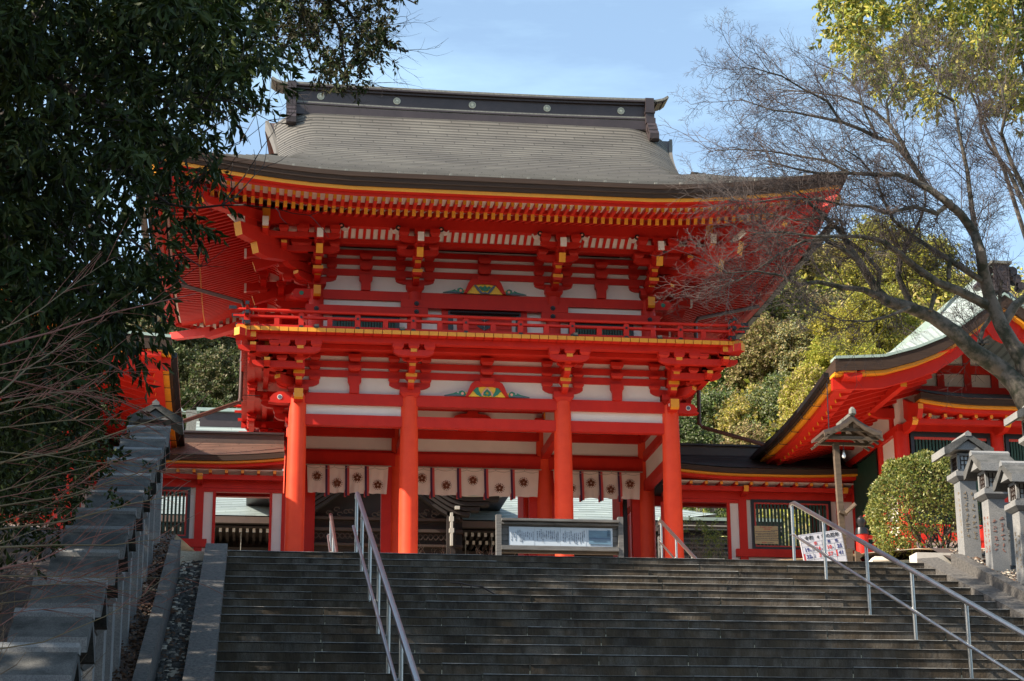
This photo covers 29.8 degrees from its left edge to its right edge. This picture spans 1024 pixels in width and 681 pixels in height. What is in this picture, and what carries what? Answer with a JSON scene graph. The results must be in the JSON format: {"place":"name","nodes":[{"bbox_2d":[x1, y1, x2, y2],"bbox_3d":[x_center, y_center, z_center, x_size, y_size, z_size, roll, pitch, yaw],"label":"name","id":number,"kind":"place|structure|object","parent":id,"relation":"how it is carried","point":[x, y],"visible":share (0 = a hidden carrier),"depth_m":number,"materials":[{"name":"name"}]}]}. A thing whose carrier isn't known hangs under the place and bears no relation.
{"place":"outdoors","nodes":[
{"label":"outdoors","id":0,"kind":"place"},
{"bbox_2d":[161,408,245,525],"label":"hall","id":1,"kind":"structure","parent":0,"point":[190,425],"depth_m":60.61,"materials":[{"name":"grey tile"}]},
{"bbox_2d":[180,551,227,564],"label":"gravel ground","id":2,"kind":"structure","parent":0,"point":[193,555],"depth_m":24.33,"materials":[{"name":"gravel"}]},
{"bbox_2d":[136,76,848,557],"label":"temple gate","id":3,"kind":"structure","parent":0,"point":[462,280],"depth_m":38.17,"materials":[{"name":"paint"}]},
{"bbox_2d":[311,492,314,551],"bbox_3d":[-4.118,3.928,39.660,0.060,2.240,0.850,2,-17,-7],"label":"door leaf","id":4,"kind":"structure","parent":3,"relation":"in","point":[313,501],"depth_m":39.30,"materials":[{"name":"wood"}]},
{"bbox_2d":[306,463,390,496],"bbox_3d":[-3.330,2.850,39.143,1.740,0.681,0.077,2,-17,-7],"label":"curtain","id":5,"kind":"object","parent":3,"relation":"hanging from","point":[328,479],"visible":1,"depth_m":39.15,"materials":[{"name":"fabric"}]},
{"bbox_2d":[332,315,399,330],"bbox_3d":[-2.894,-0.141,38.056,1.330,0.708,0.048,2,-17,-7],"label":"lattice window","id":6,"kind":"structure","parent":3,"relation":"in","point":[334,323],"depth_m":38.10,"materials":[{"name":"black"}]},
{"bbox_2d":[441,310,483,330],"bbox_3d":[-0.981,-0.162,38.321,0.850,0.895,0.051,2,-17,-7],"label":"door","id":7,"kind":"structure","parent":3,"relation":"in","point":[444,312],"depth_m":38.37,"materials":[{"name":"red wood"}]},
{"bbox_2d":[418,466,541,499],"bbox_3d":[-0.762,2.932,39.476,2.780,0.681,0.083,2,-17,-7],"label":"curtain","id":8,"kind":"object","parent":3,"relation":"hanging from","point":[485,483],"visible":0.93,"depth_m":39.49,"materials":[{"name":"fabric"}]},
{"bbox_2d":[485,313,526,331],"bbox_3d":[-0.119,-0.134,38.434,0.850,0.895,0.051,2,-17,-7],"label":"door","id":9,"kind":"structure","parent":3,"relation":"in","point":[487,328],"depth_m":38.46,"materials":[{"name":"red wood"}]},
{"bbox_2d":[518,497,526,555],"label":"door leaf","id":10,"kind":"structure","parent":3,"relation":"in","point":[521,500],"depth_m":40.13,"materials":[{"name":"wood"}]},
{"bbox_2d":[552,469,642,502],"bbox_3d":[1.779,3.015,39.811,1.910,0.681,0.078,2,-17,-7],"label":"curtain","id":11,"kind":"object","parent":3,"relation":"hanging from","point":[600,486],"visible":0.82,"depth_m":39.84,"materials":[{"name":"fabric"}]},
{"bbox_2d":[568,323,633,335],"bbox_3d":[1.793,0.010,38.670,1.330,0.708,0.048,2,-17,-7],"label":"lattice window","id":12,"kind":"structure","parent":3,"relation":"in","point":[580,331],"depth_m":38.72,"materials":[{"name":"black"}]},
{"bbox_2d":[612,499,627,556],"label":"door leaf","id":13,"kind":"structure","parent":3,"relation":"in","point":[619,509],"depth_m":40.25,"materials":[{"name":"red wood"}]},
{"bbox_2d":[0,526,1016,680],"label":"bank ground","id":14,"kind":"structure","parent":0,"point":[19,595],"depth_m":22.30,"materials":[{"name":"soil"}]},
{"bbox_2d":[0,642,80,680],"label":"stone lantern","id":15,"kind":"object","parent":14,"relation":"on","point":[45,661],"visible":1,"depth_m":11.75,"materials":[{"name":"stone"}]},
{"bbox_2d":[7,608,95,663],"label":"stone lantern","id":16,"kind":"object","parent":14,"relation":"on","point":[37,625],"visible":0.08,"depth_m":12.76,"materials":[{"name":"stone"}]},
{"bbox_2d":[27,577,107,680],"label":"stone lantern","id":17,"kind":"object","parent":14,"relation":"on","point":[99,624],"visible":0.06,"depth_m":13.81,"materials":[{"name":"stone"}]},
{"bbox_2d":[0,338,152,678],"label":"thicket","id":18,"kind":"object","parent":14,"relation":"on","point":[9,471],"visible":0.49,"depth_m":15.70,"materials":[{"name":"green plant"}]},
{"bbox_2d":[47,548,118,680],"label":"stone lantern","id":19,"kind":"object","parent":14,"relation":"on","point":[78,555],"visible":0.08,"depth_m":14.96,"materials":[{"name":"stone"}]},
{"bbox_2d":[62,525,128,680],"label":"stone lantern","id":20,"kind":"object","parent":14,"relation":"on","point":[71,537],"visible":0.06,"depth_m":16.00,"materials":[{"name":"stone"}]},
{"bbox_2d":[73,507,136,680],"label":"stone lantern","id":21,"kind":"object","parent":14,"relation":"on","point":[123,516],"visible":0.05,"depth_m":16.94,"materials":[{"name":"stone"}]},
{"bbox_2d":[0,219,225,648],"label":"arching shrub","id":22,"kind":"object","parent":14,"relation":"on","point":[61,392],"visible":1,"depth_m":8.90,"materials":[{"name":"brown plant"}]},
{"bbox_2d":[86,489,143,678],"bbox_3d":[-3.749,2.373,17.952,0.525,2.000,0.620,2,-17,-8],"label":"stone lantern","id":23,"kind":"object","parent":14,"relation":"on","point":[98,500],"visible":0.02,"depth_m":17.94,"materials":[{"name":"stone"}]},
{"bbox_2d":[96,472,150,650],"bbox_3d":[-3.893,2.291,19.072,0.525,2.000,0.620,2,-17,-7],"label":"stone lantern","id":24,"kind":"object","parent":14,"relation":"on","point":[143,481],"visible":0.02,"depth_m":19.08,"materials":[{"name":"stone"}]},
{"bbox_2d":[106,457,156,626],"bbox_3d":[-4.042,2.207,20.235,0.525,2.000,0.620,2,-17,-8],"label":"stone lantern","id":25,"kind":"object","parent":14,"relation":"on","point":[153,483],"visible":0.06,"depth_m":20.23,"materials":[{"name":"stone"}]},
{"bbox_2d":[113,447,161,607],"bbox_3d":[-4.154,2.144,21.101,0.525,2.000,0.620,2,-17,-8],"label":"stone lantern","id":26,"kind":"object","parent":14,"relation":"on","point":[146,451],"visible":0.06,"depth_m":21.20,"materials":[{"name":"stone"}]},
{"bbox_2d":[119,436,165,588],"bbox_3d":[-4.279,2.073,22.073,0.525,2.000,0.620,2,-17,-7],"label":"stone lantern","id":27,"kind":"object","parent":14,"relation":"on","point":[158,442],"visible":0.06,"depth_m":22.16,"materials":[{"name":"stone"}]},
{"bbox_2d":[112,531,175,680],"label":"leaf litter","id":28,"kind":"object","parent":14,"relation":"on","point":[141,634],"visible":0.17,"depth_m":19.78,"materials":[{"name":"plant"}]},
{"bbox_2d":[127,425,170,570],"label":"stone lantern","id":29,"kind":"object","parent":14,"relation":"on","point":[147,431],"visible":0.07,"depth_m":23.20,"materials":[{"name":"stone"}]},
{"bbox_2d":[127,400,183,549],"bbox_3d":[-4.593,1.839,24.606,0.700,2.110,0.525,2,-17,-7],"label":"stone lantern","id":30,"kind":"object","parent":14,"relation":"on","point":[156,409],"visible":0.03,"depth_m":24.63,"materials":[{"name":"stone"}]},
{"bbox_2d":[132,540,180,680],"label":"gutter wall","id":31,"kind":"structure","parent":14,"relation":"on","point":[149,655],"depth_m":19.38,"materials":[{"name":"stone"}]},
{"bbox_2d":[0,0,347,465],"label":"evergreen tree","id":32,"kind":"object","parent":14,"relation":"on","point":[208,67],"visible":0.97,"depth_m":13.15,"materials":[{"name":"green plant"}]},
{"bbox_2d":[235,0,446,126],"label":"camphor tree","id":33,"kind":"object","parent":14,"relation":"on","point":[310,19],"visible":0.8,"depth_m":21.15,"materials":[{"name":"green plant"}]},
{"bbox_2d":[645,0,1023,409],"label":"bare maple","id":34,"kind":"object","parent":14,"relation":"on","point":[1008,376],"visible":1,"depth_m":31.62,"materials":[{"name":"brown plant"}]},
{"bbox_2d":[863,449,982,559],"bbox_3d":[6.110,2.523,28.651,1.712,1.868,1.637,2,-17,-7],"label":"round bush","id":35,"kind":"object","parent":14,"relation":"on","point":[910,469],"visible":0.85,"depth_m":28.34,"materials":[{"name":"green plant"}]},
{"bbox_2d":[931,431,993,561],"bbox_3d":[6.154,2.286,26.035,0.700,2.070,0.525,2,-17,-7],"label":"stone lantern","id":36,"kind":"object","parent":14,"relation":"on","point":[957,449],"visible":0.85,"depth_m":26.00,"materials":[{"name":"stone"}]},
{"bbox_2d":[949,548,1023,584],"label":"gravel","id":37,"kind":"structure","parent":14,"relation":"on","point":[1007,573],"depth_m":24.99,"materials":[{"name":"gravel"}]},
{"bbox_2d":[951,554,1023,601],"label":"kerb slab","id":38,"kind":"structure","parent":14,"relation":"on","point":[988,575],"depth_m":24.34,"materials":[{"name":"stone"}]},
{"bbox_2d":[963,450,1014,574],"bbox_3d":[6.303,2.416,25.101,0.525,2.000,0.620,2,-17,-8],"label":"stone lantern","id":39,"kind":"object","parent":14,"relation":"on","point":[981,467],"visible":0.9,"depth_m":25.05,"materials":[{"name":"stone"}]},
{"bbox_2d":[993,461,1023,583],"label":"stone lantern","id":40,"kind":"object","parent":14,"relation":"on","point":[1009,478],"visible":1,"depth_m":24.16,"materials":[{"name":"stone"}]},
{"bbox_2d":[1005,502,1015,567],"bbox_3d":[6.563,2.698,25.372,0.204,1.130,0.204,2,-17,-7],"label":"stone post","id":41,"kind":"object","parent":14,"relation":"on","point":[1009,520],"visible":0.34,"depth_m":25.33,"materials":[{"name":"stone"}]},
{"bbox_2d":[1004,406,1023,445],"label":"stone lantern","id":42,"kind":"object","parent":14,"relation":"on","point":[1018,415],"visible":1,"depth_m":27.85,"materials":[{"name":"stone"}]},
{"bbox_2d":[3,0,1023,304],"label":"sky","id":43,"kind":"structure","parent":0,"point":[589,48],"materials":[{"name":"blue"}]},
{"bbox_2d":[194,252,1023,545],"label":"hill","id":44,"kind":"structure","parent":0,"point":[920,299],"depth_m":175.55,"materials":[{"name":"plant"}]},
{"bbox_2d":[119,273,161,330],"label":"hill tree","id":45,"kind":"object","parent":44,"relation":"on","point":[136,300],"visible":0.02,"depth_m":128.80,"materials":[{"name":"green plant"}]},
{"bbox_2d":[125,312,193,376],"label":"hill tree","id":46,"kind":"object","parent":44,"relation":"on","point":[141,321],"visible":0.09,"depth_m":120.84,"materials":[{"name":"green plant"}]},
{"bbox_2d":[137,313,210,356],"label":"hill tree","id":47,"kind":"object","parent":44,"relation":"on","point":[188,341],"visible":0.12,"depth_m":121.56,"materials":[{"name":"green plant"}]},
{"bbox_2d":[172,340,215,387],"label":"hill tree","id":48,"kind":"object","parent":44,"relation":"on","point":[184,362],"visible":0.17,"depth_m":114.25,"materials":[{"name":"green plant"}]},
{"bbox_2d":[180,385,221,429],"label":"hill tree","id":49,"kind":"object","parent":44,"relation":"on","point":[187,395],"visible":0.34,"depth_m":104.99,"materials":[{"name":"green plant"}]},
{"bbox_2d":[180,339,240,404],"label":"hill tree","id":50,"kind":"object","parent":44,"relation":"on","point":[225,370],"visible":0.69,"depth_m":111.39,"materials":[{"name":"green plant"}]},
{"bbox_2d":[198,336,237,399],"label":"hill tree","id":51,"kind":"object","parent":44,"relation":"on","point":[227,341],"visible":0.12,"depth_m":123.81,"materials":[{"name":"green plant"}]},
{"bbox_2d":[210,346,239,402],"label":"hill tree","id":52,"kind":"object","parent":44,"relation":"on","point":[235,350],"visible":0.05,"depth_m":118.79,"materials":[{"name":"green plant"}]},
{"bbox_2d":[679,416,728,443],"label":"hill tree","id":53,"kind":"object","parent":44,"relation":"on","point":[689,432],"visible":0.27,"depth_m":119.80,"materials":[{"name":"green plant"}]},
{"bbox_2d":[683,384,739,431],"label":"hill tree","id":54,"kind":"object","parent":44,"relation":"on","point":[710,398],"visible":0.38,"depth_m":130.42,"materials":[{"name":"green plant"}]},
{"bbox_2d":[704,343,755,391],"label":"hill tree","id":55,"kind":"object","parent":44,"relation":"on","point":[721,381],"visible":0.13,"depth_m":145.81,"materials":[{"name":"green plant"}]},
{"bbox_2d":[706,382,768,440],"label":"hill tree","id":56,"kind":"object","parent":44,"relation":"on","point":[729,414],"visible":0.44,"depth_m":127.61,"materials":[{"name":"beige plant"}]},
{"bbox_2d":[711,418,768,444],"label":"hill tree","id":57,"kind":"object","parent":44,"relation":"on","point":[758,433],"visible":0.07,"depth_m":116.59,"materials":[{"name":"green plant"}]},
{"bbox_2d":[715,311,795,394],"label":"hill tree","id":58,"kind":"object","parent":44,"relation":"on","point":[753,357],"visible":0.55,"depth_m":143.03,"materials":[{"name":"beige plant"}]},
{"bbox_2d":[736,305,781,336],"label":"hill tree","id":59,"kind":"object","parent":44,"relation":"on","point":[771,309],"visible":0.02,"depth_m":161.37,"materials":[{"name":"green plant"}]},
{"bbox_2d":[734,371,797,438],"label":"hill tree","id":60,"kind":"object","parent":44,"relation":"on","point":[770,391],"visible":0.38,"depth_m":126.38,"materials":[{"name":"green plant"}]},
{"bbox_2d":[766,276,818,323],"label":"hill tree","id":61,"kind":"object","parent":44,"relation":"on","point":[782,316],"visible":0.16,"depth_m":162.29,"materials":[{"name":"green plant"}]},
{"bbox_2d":[762,312,824,384],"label":"hill tree","id":62,"kind":"object","parent":44,"relation":"on","point":[788,337],"visible":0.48,"depth_m":142.00,"materials":[{"name":"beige plant"}]},
{"bbox_2d":[776,360,826,428],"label":"hill tree","id":63,"kind":"object","parent":44,"relation":"on","point":[801,390],"visible":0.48,"depth_m":119.25,"materials":[{"name":"green plant"}]},
{"bbox_2d":[793,243,834,287],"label":"hill tree","id":64,"kind":"object","parent":44,"relation":"on","point":[810,273],"visible":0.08,"depth_m":188.21,"materials":[{"name":"green plant"}]},
{"bbox_2d":[800,286,843,319],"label":"hill tree","id":65,"kind":"object","parent":44,"relation":"on","point":[825,300],"visible":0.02,"depth_m":166.43,"materials":[{"name":"green plant"}]},
{"bbox_2d":[806,298,879,354],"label":"hill tree","id":66,"kind":"object","parent":44,"relation":"on","point":[829,324],"visible":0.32,"depth_m":140.73,"materials":[{"name":"green plant"}]},
{"bbox_2d":[799,332,887,380],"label":"hill tree","id":67,"kind":"object","parent":44,"relation":"on","point":[820,358],"visible":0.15,"depth_m":125.69,"materials":[{"name":"green plant"}]},
{"bbox_2d":[819,234,875,285],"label":"hill tree","id":68,"kind":"object","parent":44,"relation":"on","point":[856,276],"visible":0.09,"depth_m":193.39,"materials":[{"name":"green plant"}]},
{"bbox_2d":[828,214,937,294],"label":"hill tree","id":69,"kind":"object","parent":44,"relation":"on","point":[852,276],"visible":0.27,"depth_m":184.99,"materials":[{"name":"green plant"}]},
{"bbox_2d":[846,279,922,354],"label":"hill tree","id":70,"kind":"object","parent":44,"relation":"on","point":[911,320],"visible":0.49,"depth_m":137.33,"materials":[{"name":"green plant"}]},
{"bbox_2d":[889,231,966,302],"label":"hill tree","id":71,"kind":"object","parent":44,"relation":"on","point":[934,274],"visible":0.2,"depth_m":182.91,"materials":[{"name":"green plant"}]},
{"bbox_2d":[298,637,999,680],"bbox_3d":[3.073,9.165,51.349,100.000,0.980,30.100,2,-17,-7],"label":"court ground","id":72,"kind":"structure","parent":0,"point":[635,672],"depth_m":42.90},
{"bbox_2d":[0,280,184,528],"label":"side hall","id":73,"kind":"structure","parent":72,"relation":"on","point":[166,394],"depth_m":34.88,"materials":[{"name":"paint"}]},
{"bbox_2d":[1,411,53,513],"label":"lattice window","id":74,"kind":"structure","parent":73,"relation":"in","point":[20,411],"depth_m":34.51,"materials":[{"name":"black"}]},
{"bbox_2d":[81,430,285,550],"bbox_3d":[-6.650,3.442,38.844,4.100,3.260,2.900,2,-17,-7],"label":"corridor","id":75,"kind":"object","parent":72,"relation":"on","point":[247,465],"visible":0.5,"depth_m":38.18,"materials":[{"name":"wood"}]},
{"bbox_2d":[162,486,190,537],"bbox_3d":[-7.210,3.387,37.939,1.690,1.035,0.080,2,-17,-7],"label":"lattice window","id":76,"kind":"structure","parent":75,"relation":"in","point":[166,489],"depth_m":38.01,"materials":[{"name":"black wood"}]},
{"bbox_2d":[160,407,716,557],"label":"worship hall","id":77,"kind":"structure","parent":72,"relation":"on","point":[454,525],"depth_m":50.34,"materials":[{"name":"wood"}]},
{"bbox_2d":[682,507,707,512],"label":"conifer","id":78,"kind":"object","parent":72,"relation":"on","point":[691,508],"visible":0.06,"depth_m":59.83,"materials":[{"name":"green plant"}]},
{"bbox_2d":[683,507,725,517],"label":"cedar tree","id":79,"kind":"object","parent":72,"relation":"on","point":[708,511],"visible":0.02,"depth_m":64.35,"materials":[{"name":"green plant"}]},
{"bbox_2d":[686,508,723,517],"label":"cedar tree","id":80,"kind":"object","parent":72,"relation":"on","point":[711,510],"visible":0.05,"depth_m":66.47,"materials":[{"name":"green plant"}]},
{"bbox_2d":[656,516,781,558],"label":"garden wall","id":81,"kind":"structure","parent":72,"relation":"on","point":[720,525],"depth_m":47.51,"materials":[{"name":"grey"}]},
{"bbox_2d":[683,514,760,558],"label":"garden shrub","id":82,"kind":"object","parent":72,"relation":"on","point":[704,531],"visible":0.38,"depth_m":45.51,"materials":[{"name":"green plant"}]},
{"bbox_2d":[654,443,857,559],"bbox_3d":[4.985,3.816,40.368,4.100,3.260,2.900,2,-17,-7],"label":"corridor","id":83,"kind":"object","parent":72,"relation":"on","point":[737,484],"visible":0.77,"depth_m":39.60,"materials":[{"name":"wood"}]},
{"bbox_2d":[754,526,778,543],"bbox_3d":[5.219,3.987,39.441,0.490,0.370,0.015,2,-17,-7],"label":"notice","id":84,"kind":"object","parent":83,"relation":"attached to","point":[766,534],"visible":1,"depth_m":39.44,"materials":[{"name":"wood"}]},
{"bbox_2d":[750,499,831,549],"bbox_3d":[5.762,3.805,39.638,1.690,1.035,0.080,2,-17,-7],"label":"lattice window","id":85,"kind":"structure","parent":83,"relation":"in","point":[826,510],"depth_m":39.65,"materials":[{"name":"black wood"}]},
{"bbox_2d":[750,260,1023,550],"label":"side hall","id":86,"kind":"structure","parent":72,"relation":"on","point":[903,405],"depth_m":36.93,"materials":[{"name":"paint"}]},
{"bbox_2d":[909,431,990,529],"bbox_3d":[8.473,2.726,36.960,1.600,1.960,0.078,2,-17,-7],"label":"lattice window","id":87,"kind":"structure","parent":86,"relation":"in","point":[935,441],"depth_m":37.11,"materials":[{"name":"green"}]},
{"bbox_2d":[1004,434,1023,460],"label":"lattice window","id":88,"kind":"structure","parent":86,"relation":"in","point":[1011,443],"depth_m":37.31,"materials":[{"name":"green"}]},
{"bbox_2d":[807,0,1023,238],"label":"yellow green tree","id":89,"kind":"object","parent":72,"relation":"on","point":[958,17],"visible":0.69,"depth_m":42.58,"materials":[{"name":"plant"}]},
{"bbox_2d":[874,552,957,563],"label":"terrace ground","id":90,"kind":"structure","parent":0,"point":[913,557],"depth_m":26.16,"materials":[{"name":"stone"}]},
{"bbox_2d":[869,556,888,561],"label":"stone block","id":91,"kind":"structure","parent":90,"relation":"on","point":[877,558],"depth_m":28.43,"materials":[{"name":"stone"}]},
{"bbox_2d":[855,515,984,561],"bbox_3d":[7.928,3.831,34.939,3.475,1.294,0.262,2,-17,-7],"label":"balustrade","id":92,"kind":"object","parent":90,"relation":"on","point":[861,531],"visible":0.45,"depth_m":34.80,"materials":[{"name":"red wood"}]},
{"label":"landing","id":93,"kind":"structure","parent":0,"visible":0},
{"bbox_2d":[495,514,623,557],"bbox_3d":[0.745,3.399,29.618,1.990,1.420,0.180,2,-17,-7],"label":"notice board","id":94,"kind":"object","parent":93,"relation":"on","point":[558,536],"visible":1,"depth_m":29.73,"materials":[{"name":"grey wood"}]},
{"bbox_2d":[798,530,846,560],"bbox_3d":[4.597,3.369,28.096,0.800,1.242,0.056,2,-17,-7],"label":"age sign","id":95,"kind":"object","parent":93,"relation":"on","point":[835,548],"visible":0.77,"depth_m":28.17,"materials":[{"name":"white"}]},
{"bbox_2d":[810,383,883,549],"bbox_3d":[5.196,2.312,29.572,0.960,3.421,0.792,2,-17,-7],"label":"lamp post","id":96,"kind":"object","parent":93,"relation":"on","point":[849,426],"visible":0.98,"depth_m":29.56,"materials":[{"name":"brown wood"}]},
{"bbox_2d":[845,548,861,561],"bbox_3d":[5.081,3.511,28.920,0.800,0.750,0.240,2,-17,-7],"label":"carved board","id":97,"kind":"object","parent":93,"relation":"on","point":[849,554],"visible":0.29,"depth_m":28.91,"materials":[{"name":"brown wood"}]},
{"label":"upper stairs","id":98,"kind":"structure","parent":0,"visible":0},
{"bbox_2d":[327,513,337,551],"bbox_3d":[-3.000,3.778,32.199,0.099,2.523,3.739,2,-17,-7],"label":"handrail","id":99,"kind":"object","parent":98,"relation":"on","point":[331,536],"visible":0.38,"depth_m":33.14,"materials":[{"name":"metal"}]},
{"bbox_2d":[658,520,696,557],"bbox_3d":[2.932,3.969,32.976,0.099,2.523,3.739,2,-17,-7],"label":"handrail","id":100,"kind":"object","parent":98,"relation":"on","point":[677,539],"visible":0.5,"depth_m":33.90,"materials":[{"name":"metal"}]},
{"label":"gutter bed","id":101,"kind":"structure","parent":0,"visible":0},
{"bbox_2d":[155,560,202,680],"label":"pebbles","id":102,"kind":"object","parent":101,"relation":"on","point":[171,663],"visible":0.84,"depth_m":20.51,"materials":[{"name":"gravel"}]},
{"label":"ground","id":103,"kind":"structure","parent":0,"visible":0},
{"bbox_2d":[182,543,227,680],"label":"stair kerb","id":104,"kind":"structure","parent":103,"relation":"on","point":[201,659],"depth_m":20.06,"materials":[{"name":"stone"}]},
{"bbox_2d":[215,550,1023,680],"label":"stairs","id":105,"kind":"structure","parent":103,"relation":"on","point":[771,610],"depth_m":21.46,"materials":[{"name":"stone"}]},
{"bbox_2d":[352,491,420,680],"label":"handrail","id":106,"kind":"object","parent":105,"relation":"on","point":[391,606],"visible":1,"depth_m":19.53,"materials":[{"name":"metal"}]},
{"bbox_2d":[450,566,494,593],"bbox_3d":[-0.459,2.814,22.558,0.536,0.341,0.019,2,-17,-7],"label":"fallen twig","id":107,"kind":"object","parent":105,"relation":"on","point":[461,583],"visible":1,"depth_m":22.53,"materials":[{"name":"brown wood"}]},
{"bbox_2d":[789,501,1023,680],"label":"handrail","id":108,"kind":"object","parent":105,"relation":"on","point":[967,602],"visible":0.97,"depth_m":21.14,"materials":[{"name":"metal"}]},
{"bbox_2d":[917,557,1023,658],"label":"stair kerb","id":109,"kind":"structure","parent":103,"relation":"on","point":[1000,598],"depth_m":24.16,"materials":[{"name":"stone"}]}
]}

